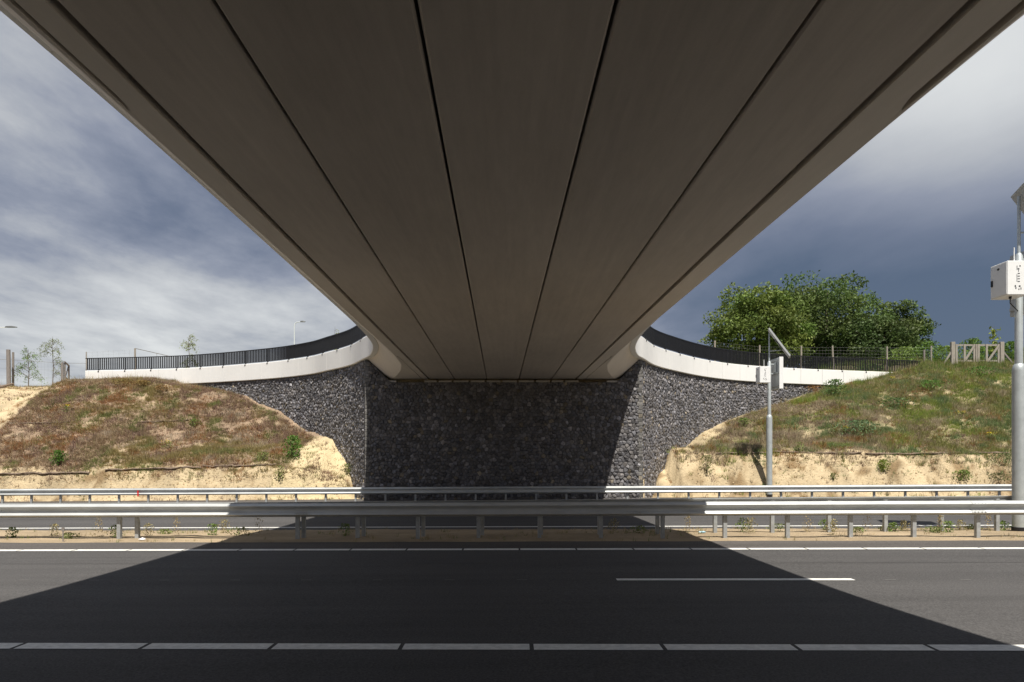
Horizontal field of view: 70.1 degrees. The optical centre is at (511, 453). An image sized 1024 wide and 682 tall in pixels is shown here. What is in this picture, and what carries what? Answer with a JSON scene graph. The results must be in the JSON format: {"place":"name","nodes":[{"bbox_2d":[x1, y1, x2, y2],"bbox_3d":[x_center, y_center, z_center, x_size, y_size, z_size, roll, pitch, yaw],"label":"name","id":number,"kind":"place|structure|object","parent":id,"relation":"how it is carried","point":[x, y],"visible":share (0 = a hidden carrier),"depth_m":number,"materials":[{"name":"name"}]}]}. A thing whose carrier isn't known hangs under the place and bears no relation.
{"place":"outdoors","nodes":[
{"label":"outdoors","id":0,"kind":"place"},
{"bbox_2d":[0,496,914,502],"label":"verge paving","id":1,"kind":"structure","parent":0,"point":[315,500],"depth_m":34.09,"materials":[{"name":"concrete"}]},
{"bbox_2d":[0,484,1011,502],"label":"guard rail","id":2,"kind":"object","parent":1,"relation":"on","point":[688,490],"visible":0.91,"depth_m":32.08,"materials":[{"name":"metal"}]},
{"bbox_2d":[0,515,1011,530],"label":"carriageway","id":3,"kind":"structure","parent":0,"point":[399,523],"depth_m":21.53,"materials":[{"name":"grey asphalt"}]},
{"bbox_2d":[1,525,1011,528],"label":"edge line","id":4,"kind":"object","parent":3,"relation":"on","point":[515,526],"visible":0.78,"depth_m":19.90,"materials":[{"name":"paint"}]},
{"bbox_2d":[0,547,1023,681],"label":"carriageway","id":5,"kind":"structure","parent":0,"point":[463,596],"depth_m":8.36,"materials":[{"name":"grey asphalt"}]},
{"bbox_2d":[0,643,1023,650],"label":"block line","id":6,"kind":"object","parent":5,"relation":"on","point":[520,646],"visible":1,"depth_m":6.90,"materials":[{"name":"paint"}]},
{"bbox_2d":[0,547,1023,550],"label":"road edge line","id":7,"kind":"object","parent":5,"relation":"on","point":[490,549],"visible":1,"depth_m":13.97,"materials":[{"name":"paint"}]},
{"bbox_2d":[190,562,969,563],"bbox_3d":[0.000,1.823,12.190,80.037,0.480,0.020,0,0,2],"label":"asphalt seam","id":8,"kind":"object","parent":5,"relation":"on","point":[850,562],"visible":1,"depth_m":12.03,"materials":[{"name":"black asphalt"}]},
{"bbox_2d":[617,578,853,579],"bbox_3d":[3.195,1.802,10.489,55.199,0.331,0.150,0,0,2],"label":"lane line","id":9,"kind":"object","parent":5,"relation":"on","point":[735,579],"visible":1,"depth_m":10.51,"materials":[{"name":"paint"}]},
{"bbox_2d":[0,364,1023,542],"bbox_3d":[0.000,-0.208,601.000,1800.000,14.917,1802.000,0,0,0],"label":"ground","id":10,"kind":"structure","parent":0,"point":[680,476],"depth_m":35.40,"materials":[{"name":"beige sand"}]},
{"bbox_2d":[0,383,13,387],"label":"driftwood","id":11,"kind":"object","parent":10,"relation":"on","point":[3,386],"visible":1,"depth_m":44.55,"materials":[{"name":"brown wood"}]},
{"bbox_2d":[5,527,18,537],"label":"weed","id":12,"kind":"object","parent":10,"relation":"on","point":[12,530],"visible":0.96,"depth_m":16.65,"materials":[{"name":"green plant"}]},
{"bbox_2d":[14,348,47,385],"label":"birch sapling","id":13,"kind":"object","parent":10,"relation":"on","point":[26,365],"visible":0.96,"depth_m":48.00,"materials":[{"name":"green plant"}]},
{"bbox_2d":[19,421,69,423],"bbox_3d":[-25.483,-1.727,39.879,2.620,0.165,0.260,0,0,-5],"label":"brushwood bundle","id":14,"kind":"object","parent":10,"relation":"on","point":[39,422],"visible":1,"depth_m":39.81,"materials":[{"name":"brown wood"}]},
{"bbox_2d":[0,471,89,474],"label":"brushwood bundle","id":15,"kind":"object","parent":10,"relation":"on","point":[87,472],"visible":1,"depth_m":35.52,"materials":[{"name":"brown wood"}]},
{"bbox_2d":[49,523,58,535],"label":"weed","id":16,"kind":"object","parent":10,"relation":"on","point":[55,524],"visible":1,"depth_m":16.89,"materials":[{"name":"green plant"}]},
{"bbox_2d":[36,338,71,381],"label":"birch sapling","id":17,"kind":"object","parent":10,"relation":"on","point":[52,341],"visible":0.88,"depth_m":48.89,"materials":[{"name":"green plant"}]},
{"bbox_2d":[49,450,68,464],"bbox_3d":[-22.519,0.193,36.284,0.883,0.854,0.875,0,0,0],"label":"shrub","id":18,"kind":"object","parent":10,"relation":"on","point":[58,457],"visible":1,"depth_m":36.21,"materials":[{"name":"green plant"}]},
{"bbox_2d":[61,527,64,541],"bbox_3d":[-9.692,1.787,15.750,0.060,0.400,0.016,0,0,0],"label":"marker stake","id":19,"kind":"object","parent":10,"relation":"on","point":[62,529],"visible":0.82,"depth_m":15.74,"materials":[{"name":"grey wood"}]},
{"bbox_2d":[64,361,69,379],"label":"wooden gate","id":20,"kind":"structure","parent":10,"relation":"on","point":[68,368],"depth_m":47.30,"materials":[{"name":"grey wood"}]},
{"bbox_2d":[61,404,73,411],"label":"ragwort","id":21,"kind":"object","parent":10,"relation":"on","point":[66,406],"visible":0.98,"depth_m":40.92,"materials":[{"name":"yellow plant"}]},
{"bbox_2d":[59,532,79,538],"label":"weed","id":22,"kind":"object","parent":10,"relation":"on","point":[69,533],"visible":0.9,"depth_m":16.39,"materials":[{"name":"green plant"}]},
{"bbox_2d":[1,348,167,386],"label":"wire fence","id":23,"kind":"object","parent":10,"relation":"on","point":[8,366],"visible":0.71,"depth_m":46.50,"materials":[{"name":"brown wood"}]},
{"bbox_2d":[107,525,123,536],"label":"weed","id":24,"kind":"object","parent":10,"relation":"on","point":[115,532],"visible":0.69,"depth_m":16.60,"materials":[{"name":"green plant"}]},
{"bbox_2d":[109,378,136,384],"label":"heather tussock","id":25,"kind":"object","parent":10,"relation":"on","point":[124,381],"visible":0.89,"depth_m":43.62,"materials":[{"name":"brown plant"}]},
{"bbox_2d":[134,380,149,386],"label":"heather tussock","id":26,"kind":"object","parent":10,"relation":"on","point":[140,382],"visible":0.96,"depth_m":43.66,"materials":[{"name":"brown plant"}]},
{"bbox_2d":[142,523,153,535],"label":"weed","id":27,"kind":"object","parent":10,"relation":"on","point":[148,524],"visible":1,"depth_m":16.92,"materials":[{"name":"green plant"}]},
{"bbox_2d":[105,466,200,470],"bbox_3d":[-17.573,0.698,35.669,4.492,0.235,0.516,0,0,-7],"label":"brushwood bundle","id":28,"kind":"object","parent":10,"relation":"on","point":[151,468],"visible":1,"depth_m":35.57,"materials":[{"name":"brown wood"}]},
{"bbox_2d":[154,528,172,533],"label":"weed","id":29,"kind":"object","parent":10,"relation":"on","point":[163,531],"visible":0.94,"depth_m":17.43,"materials":[{"name":"green plant"}]},
{"bbox_2d":[140,419,188,422],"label":"brushwood bundle","id":30,"kind":"object","parent":10,"relation":"on","point":[159,421],"visible":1,"depth_m":40.64,"materials":[{"name":"brown wood"}]},
{"bbox_2d":[154,384,177,390],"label":"heather tussock","id":31,"kind":"object","parent":10,"relation":"on","point":[162,385],"visible":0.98,"depth_m":43.39,"materials":[{"name":"brown plant"}]},
{"bbox_2d":[161,440,173,448],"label":"ragwort","id":32,"kind":"object","parent":10,"relation":"on","point":[168,445],"visible":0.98,"depth_m":37.91,"materials":[{"name":"yellow plant"}]},
{"bbox_2d":[0,372,351,501],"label":"heath","id":33,"kind":"object","parent":10,"relation":"on","point":[218,448],"visible":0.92,"depth_m":39.68,"materials":[{"name":"plant"}]},
{"bbox_2d":[179,334,199,367],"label":"birch sapling","id":34,"kind":"object","parent":10,"relation":"on","point":[188,344],"visible":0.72,"depth_m":52.02,"materials":[{"name":"green plant"}]},
{"bbox_2d":[188,419,201,425],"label":"shrub","id":35,"kind":"object","parent":10,"relation":"on","point":[193,424],"visible":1,"depth_m":40.73,"materials":[{"name":"green plant"}]},
{"bbox_2d":[205,523,217,534],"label":"weed","id":36,"kind":"object","parent":10,"relation":"on","point":[213,525],"visible":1,"depth_m":17.03,"materials":[{"name":"green plant"}]},
{"bbox_2d":[217,519,229,532],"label":"weed","id":37,"kind":"object","parent":10,"relation":"on","point":[222,527],"visible":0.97,"depth_m":17.72,"materials":[{"name":"green plant"}]},
{"bbox_2d":[225,526,249,535],"bbox_3d":[-6.322,1.789,16.959,0.615,0.230,0.538,0,0,0],"label":"weed","id":38,"kind":"object","parent":10,"relation":"on","point":[243,529],"visible":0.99,"depth_m":16.91,"materials":[{"name":"green plant"}]},
{"bbox_2d":[203,463,275,466],"bbox_3d":[-13.501,0.571,35.943,3.701,0.215,0.609,0,0,2],"label":"brushwood bundle","id":39,"kind":"object","parent":10,"relation":"on","point":[237,465],"visible":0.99,"depth_m":35.97,"materials":[{"name":"brown wood"}]},
{"bbox_2d":[250,452,272,461],"bbox_3d":[-12.483,0.155,36.196,1.151,0.593,1.149,0,0,0],"label":"tussock","id":40,"kind":"object","parent":10,"relation":"on","point":[265,457],"visible":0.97,"depth_m":36.21,"materials":[{"name":"beige plant"}]},
{"bbox_2d":[274,465,284,481],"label":"shrub","id":41,"kind":"object","parent":10,"relation":"on","point":[280,467],"visible":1,"depth_m":35.21,"materials":[{"name":"green plant"}]},
{"bbox_2d":[281,435,303,457],"bbox_3d":[-11.007,-0.356,36.841,1.136,1.264,1.099,0,0,0],"label":"shrub","id":42,"kind":"object","parent":10,"relation":"on","point":[295,448],"visible":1,"depth_m":36.67,"materials":[{"name":"green plant"}]},
{"bbox_2d":[338,523,349,535],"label":"weed","id":43,"kind":"object","parent":10,"relation":"on","point":[345,526],"visible":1,"depth_m":16.64,"materials":[{"name":"green plant"}]},
{"bbox_2d":[340,463,351,474],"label":"shrub","id":44,"kind":"object","parent":10,"relation":"on","point":[346,465],"visible":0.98,"depth_m":36.77,"materials":[{"name":"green plant"}]},
{"bbox_2d":[0,496,1011,537],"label":"guard rail","id":45,"kind":"object","parent":10,"relation":"on","point":[657,521],"visible":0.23,"depth_m":16.81,"materials":[{"name":"metal"}]},
{"bbox_2d":[0,449,1011,501],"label":"sand clods","id":46,"kind":"object","parent":10,"relation":"on","point":[341,475],"visible":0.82,"depth_m":35.58,"materials":[{"name":"beige sand"}]},
{"bbox_2d":[0,500,1023,538],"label":"guard rail","id":47,"kind":"object","parent":10,"relation":"on","point":[977,509],"visible":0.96,"depth_m":15.82,"materials":[{"name":"metal"}]},
{"bbox_2d":[193,360,834,499],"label":"abutment wall","id":48,"kind":"structure","parent":10,"relation":"on","point":[373,423],"depth_m":34.28,"materials":[{"name":"stone"}]},
{"bbox_2d":[0,0,1023,385],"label":"road bridge","id":49,"kind":"structure","parent":48,"relation":"on","point":[504,188],"depth_m":7.87,"materials":[{"name":"concrete"}]},
{"bbox_2d":[85,325,365,371],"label":"railing","id":50,"kind":"object","parent":49,"relation":"on","point":[350,337],"visible":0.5,"depth_m":44.00,"materials":[{"name":"black metal"}]},
{"bbox_2d":[641,326,920,372],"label":"railing","id":51,"kind":"object","parent":49,"relation":"on","point":[650,334],"visible":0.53,"depth_m":44.73,"materials":[{"name":"black metal"}]},
{"bbox_2d":[606,518,620,532],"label":"weed","id":52,"kind":"object","parent":10,"relation":"on","point":[614,521],"visible":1,"depth_m":17.04,"materials":[{"name":"green plant"}]},
{"bbox_2d":[628,525,648,532],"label":"weed","id":53,"kind":"object","parent":10,"relation":"on","point":[642,528],"visible":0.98,"depth_m":16.89,"materials":[{"name":"green plant"}]},
{"bbox_2d":[684,516,690,530],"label":"weed","id":54,"kind":"object","parent":10,"relation":"on","point":[687,522],"visible":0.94,"depth_m":17.45,"materials":[{"name":"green plant"}]},
{"bbox_2d":[698,455,714,473],"bbox_3d":[9.468,0.545,35.613,0.790,1.028,0.776,0,0,0],"label":"shrub","id":55,"kind":"object","parent":10,"relation":"on","point":[706,470],"visible":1,"depth_m":35.53,"materials":[{"name":"green plant"}]},
{"bbox_2d":[716,452,765,454],"bbox_3d":[11.431,-0.041,36.383,2.516,0.173,0.380,0,0,0],"label":"brushwood bundle","id":56,"kind":"object","parent":10,"relation":"on","point":[741,452],"visible":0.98,"depth_m":36.35,"materials":[{"name":"brown wood"}]},
{"bbox_2d":[735,517,749,531],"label":"weed","id":57,"kind":"object","parent":10,"relation":"on","point":[740,520],"visible":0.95,"depth_m":17.03,"materials":[{"name":"green plant"}]},
{"bbox_2d":[736,417,754,426],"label":"shrub","id":58,"kind":"object","parent":10,"relation":"on","point":[744,419],"visible":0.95,"depth_m":42.52,"materials":[{"name":"green plant"}]},
{"bbox_2d":[744,517,757,532],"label":"weed","id":59,"kind":"object","parent":10,"relation":"on","point":[751,520],"visible":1,"depth_m":16.65,"materials":[{"name":"green plant"}]},
{"bbox_2d":[697,281,821,367],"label":"broadleaf tree","id":60,"kind":"object","parent":10,"relation":"on","point":[751,315],"visible":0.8,"depth_m":69.23,"materials":[{"name":"green plant"}]},
{"bbox_2d":[756,328,790,496],"bbox_3d":[12.592,-1.795,35.055,1.845,8.350,1.290,0,0,0],"label":"traffic mast","id":61,"kind":"object","parent":10,"relation":"on","point":[770,374],"visible":0.94,"depth_m":34.82,"materials":[{"name":"grey metal"}]},
{"bbox_2d":[756,367,759,382],"bbox_3d":[11.686,-3.755,34.720,0.034,0.730,0.540,0,0,0],"label":"cabinet door","id":62,"kind":"structure","parent":61,"relation":"in","point":[758,368],"depth_m":34.68,"materials":[{"name":"white paint"}]},
{"bbox_2d":[766,523,790,531],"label":"weed","id":63,"kind":"object","parent":10,"relation":"on","point":[778,527],"visible":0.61,"depth_m":17.45,"materials":[{"name":"green plant"}]},
{"bbox_2d":[795,441,803,450],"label":"shrub","id":64,"kind":"object","parent":10,"relation":"on","point":[798,446],"visible":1,"depth_m":36.33,"materials":[{"name":"green plant"}]},
{"bbox_2d":[772,450,861,453],"bbox_3d":[15.219,-0.084,36.409,4.373,0.200,0.366,0,0,3],"label":"brushwood bundle","id":65,"kind":"object","parent":10,"relation":"on","point":[819,452],"visible":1,"depth_m":36.38,"materials":[{"name":"brown wood"}]},
{"bbox_2d":[807,385,827,390],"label":"heather tussock","id":66,"kind":"object","parent":10,"relation":"on","point":[813,387],"visible":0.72,"depth_m":46.72,"materials":[{"name":"brown plant"}]},
{"bbox_2d":[818,519,825,529],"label":"weed","id":67,"kind":"object","parent":10,"relation":"on","point":[824,520],"visible":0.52,"depth_m":18.04,"materials":[{"name":"green plant"}]},
{"bbox_2d":[714,341,931,369],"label":"fence","id":68,"kind":"object","parent":10,"relation":"on","point":[800,350],"visible":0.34,"depth_m":50.50,"materials":[{"name":"brown wood"}]},
{"bbox_2d":[823,521,836,534],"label":"weed","id":69,"kind":"object","parent":10,"relation":"on","point":[833,525],"visible":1,"depth_m":16.18,"materials":[{"name":"green plant"}]},
{"bbox_2d":[821,378,847,395],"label":"shrub","id":70,"kind":"object","parent":10,"relation":"on","point":[830,386],"visible":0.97,"depth_m":45.04,"materials":[{"name":"green plant"}]},
{"bbox_2d":[776,270,897,368],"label":"broadleaf tree","id":71,"kind":"object","parent":10,"relation":"on","point":[819,299],"visible":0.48,"depth_m":74.54,"materials":[{"name":"green plant"}]},
{"bbox_2d":[666,356,1023,497],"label":"heath","id":72,"kind":"object","parent":10,"relation":"on","point":[859,393],"visible":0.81,"depth_m":40.77,"materials":[{"name":"green plant"}]},
{"bbox_2d":[826,419,880,434],"bbox_3d":[18.486,-1.408,38.885,3.027,0.919,2.651,0,0,0],"label":"shrub","id":73,"kind":"object","parent":10,"relation":"on","point":[859,422],"visible":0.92,"depth_m":38.95,"materials":[{"name":"green plant"}]},
{"bbox_2d":[846,526,865,531],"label":"weed","id":74,"kind":"object","parent":10,"relation":"on","point":[859,528],"visible":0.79,"depth_m":16.63,"materials":[{"name":"green plant"}]},
{"bbox_2d":[848,363,884,371],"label":"bush","id":75,"kind":"object","parent":10,"relation":"on","point":[871,368],"visible":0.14,"depth_m":53.61,"materials":[{"name":"green plant"}]},
{"bbox_2d":[823,313,920,363],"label":"broadleaf tree","id":76,"kind":"object","parent":10,"relation":"on","point":[880,331],"visible":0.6,"depth_m":71.26,"materials":[{"name":"green plant"}]},
{"bbox_2d":[877,459,890,471],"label":"shrub","id":77,"kind":"object","parent":10,"relation":"on","point":[882,461],"visible":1,"depth_m":35.61,"materials":[{"name":"green plant"}]},
{"bbox_2d":[888,522,899,531],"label":"weed","id":78,"kind":"object","parent":10,"relation":"on","point":[894,526],"visible":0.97,"depth_m":16.88,"materials":[{"name":"green plant"}]},
{"bbox_2d":[875,397,920,408],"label":"shrub","id":79,"kind":"object","parent":10,"relation":"on","point":[896,399],"visible":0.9,"depth_m":42.03,"materials":[{"name":"green plant"}]},
{"bbox_2d":[881,346,922,362],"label":"bush","id":80,"kind":"object","parent":10,"relation":"on","point":[901,349],"visible":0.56,"depth_m":53.64,"materials":[{"name":"green plant"}]},
{"bbox_2d":[899,520,909,530],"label":"weed","id":81,"kind":"object","parent":10,"relation":"on","point":[905,524],"visible":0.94,"depth_m":17.15,"materials":[{"name":"green plant"}]},
{"bbox_2d":[873,299,940,359],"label":"broadleaf tree","id":82,"kind":"object","parent":10,"relation":"on","point":[924,326],"visible":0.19,"depth_m":76.62,"materials":[{"name":"green plant"}]},
{"bbox_2d":[823,354,1023,381],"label":"meadow grass","id":83,"kind":"structure","parent":10,"relation":"on","point":[980,362],"depth_m":48.62,"materials":[{"name":"green plant"}]},
{"bbox_2d":[911,340,945,360],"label":"bush","id":84,"kind":"object","parent":10,"relation":"on","point":[934,350],"visible":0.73,"depth_m":51.77,"materials":[{"name":"green plant"}]},
{"bbox_2d":[924,526,943,532],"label":"weed","id":85,"kind":"object","parent":10,"relation":"on","point":[934,530],"visible":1,"depth_m":16.62,"materials":[{"name":"green plant"}]},
{"bbox_2d":[919,379,951,388],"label":"shrub","id":86,"kind":"object","parent":10,"relation":"on","point":[930,381],"visible":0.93,"depth_m":44.27,"materials":[{"name":"green plant"}]},
{"bbox_2d":[865,451,1008,454],"bbox_3d":[21.240,-0.047,36.462,7.297,0.180,0.370,0,0,-3],"label":"brushwood bundle","id":87,"kind":"object","parent":10,"relation":"on","point":[997,452],"visible":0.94,"depth_m":36.34,"materials":[{"name":"brown wood"}]},
{"bbox_2d":[941,520,956,532],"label":"weed","id":88,"kind":"object","parent":10,"relation":"on","point":[950,523],"visible":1,"depth_m":16.64,"materials":[{"name":"green plant"}]},
{"bbox_2d":[929,345,970,361],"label":"bush","id":89,"kind":"object","parent":10,"relation":"on","point":[948,349],"visible":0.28,"depth_m":54.64,"materials":[{"name":"green plant"}]},
{"bbox_2d":[956,519,965,529],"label":"weed","id":90,"kind":"object","parent":10,"relation":"on","point":[963,526],"visible":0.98,"depth_m":17.15,"materials":[{"name":"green plant"}]},
{"bbox_2d":[952,469,972,481],"bbox_3d":[21.877,1.058,35.511,0.937,0.654,1.068,0,0,24],"label":"shrub","id":91,"kind":"object","parent":10,"relation":"on","point":[963,473],"visible":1,"depth_m":35.45,"materials":[{"name":"green plant"}]},
{"bbox_2d":[958,337,985,359],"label":"bush","id":92,"kind":"object","parent":10,"relation":"on","point":[970,341],"visible":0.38,"depth_m":55.81,"materials":[{"name":"green plant"}]},
{"bbox_2d":[964,524,982,529],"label":"weed","id":93,"kind":"object","parent":10,"relation":"on","point":[971,526],"visible":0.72,"depth_m":17.45,"materials":[{"name":"green plant"}]},
{"bbox_2d":[944,342,1012,363],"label":"wooden gate","id":94,"kind":"structure","parent":10,"relation":"on","point":[975,349],"depth_m":49.93,"materials":[{"name":"brown wood"}]},
{"bbox_2d":[960,365,997,376],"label":"shrub","id":95,"kind":"object","parent":10,"relation":"on","point":[977,367],"visible":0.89,"depth_m":45.76,"materials":[{"name":"green plant"}]},
{"bbox_2d":[972,346,1005,359],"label":"bush","id":96,"kind":"object","parent":10,"relation":"on","point":[989,353],"visible":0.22,"depth_m":56.64,"materials":[{"name":"green plant"}]},
{"bbox_2d":[984,515,993,530],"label":"weed","id":97,"kind":"object","parent":10,"relation":"on","point":[988,521],"visible":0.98,"depth_m":17.03,"materials":[{"name":"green plant"}]},
{"bbox_2d":[989,326,1000,358],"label":"oak sapling","id":98,"kind":"object","parent":10,"relation":"on","point":[994,341],"visible":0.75,"depth_m":55.99,"materials":[{"name":"green plant"}]},
{"bbox_2d":[986,453,1011,463],"bbox_3d":[24.341,0.235,36.148,2.441,0.594,2.616,0,0,0],"label":"shrub","id":99,"kind":"object","parent":10,"relation":"on","point":[997,457],"visible":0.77,"depth_m":35.80,"materials":[{"name":"green plant"}]},
{"bbox_2d":[989,472,1011,479],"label":"shrub","id":100,"kind":"object","parent":10,"relation":"on","point":[998,474],"visible":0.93,"depth_m":35.31,"materials":[{"name":"green plant"}]},
{"bbox_2d":[1000,520,1010,530],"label":"weed","id":101,"kind":"object","parent":10,"relation":"on","point":[1002,522],"visible":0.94,"depth_m":17.14,"materials":[{"name":"green plant"}]},
{"bbox_2d":[991,183,1023,530],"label":"traffic mast","id":102,"kind":"object","parent":10,"relation":"on","point":[1007,280],"visible":0.93,"depth_m":16.90,"materials":[{"name":"grey metal"}]},
{"bbox_2d":[991,262,1006,298],"bbox_3d":[11.173,-3.985,16.770,0.034,0.730,0.540,0,0,0],"label":"cabinet door","id":103,"kind":"structure","parent":102,"relation":"in","point":[998,272],"depth_m":16.73,"materials":[{"name":"white paint"}]},
{"bbox_2d":[995,341,1023,360],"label":"bush","id":104,"kind":"object","parent":10,"relation":"on","point":[1010,352],"visible":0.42,"depth_m":54.74,"materials":[{"name":"green plant"}]},
{"bbox_2d":[0,540,1023,548],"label":"shoulder","id":105,"kind":"object","parent":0,"point":[535,544],"visible":1,"depth_m":14.64},
{"bbox_2d":[0,525,1023,541],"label":"dry grass","id":106,"kind":"structure","parent":0,"point":[649,532],"depth_m":17.00,"materials":[{"name":"plant"}]},
{"bbox_2d":[0,11,1023,386],"label":"sky","id":107,"kind":"structure","parent":0,"point":[107,243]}
]}

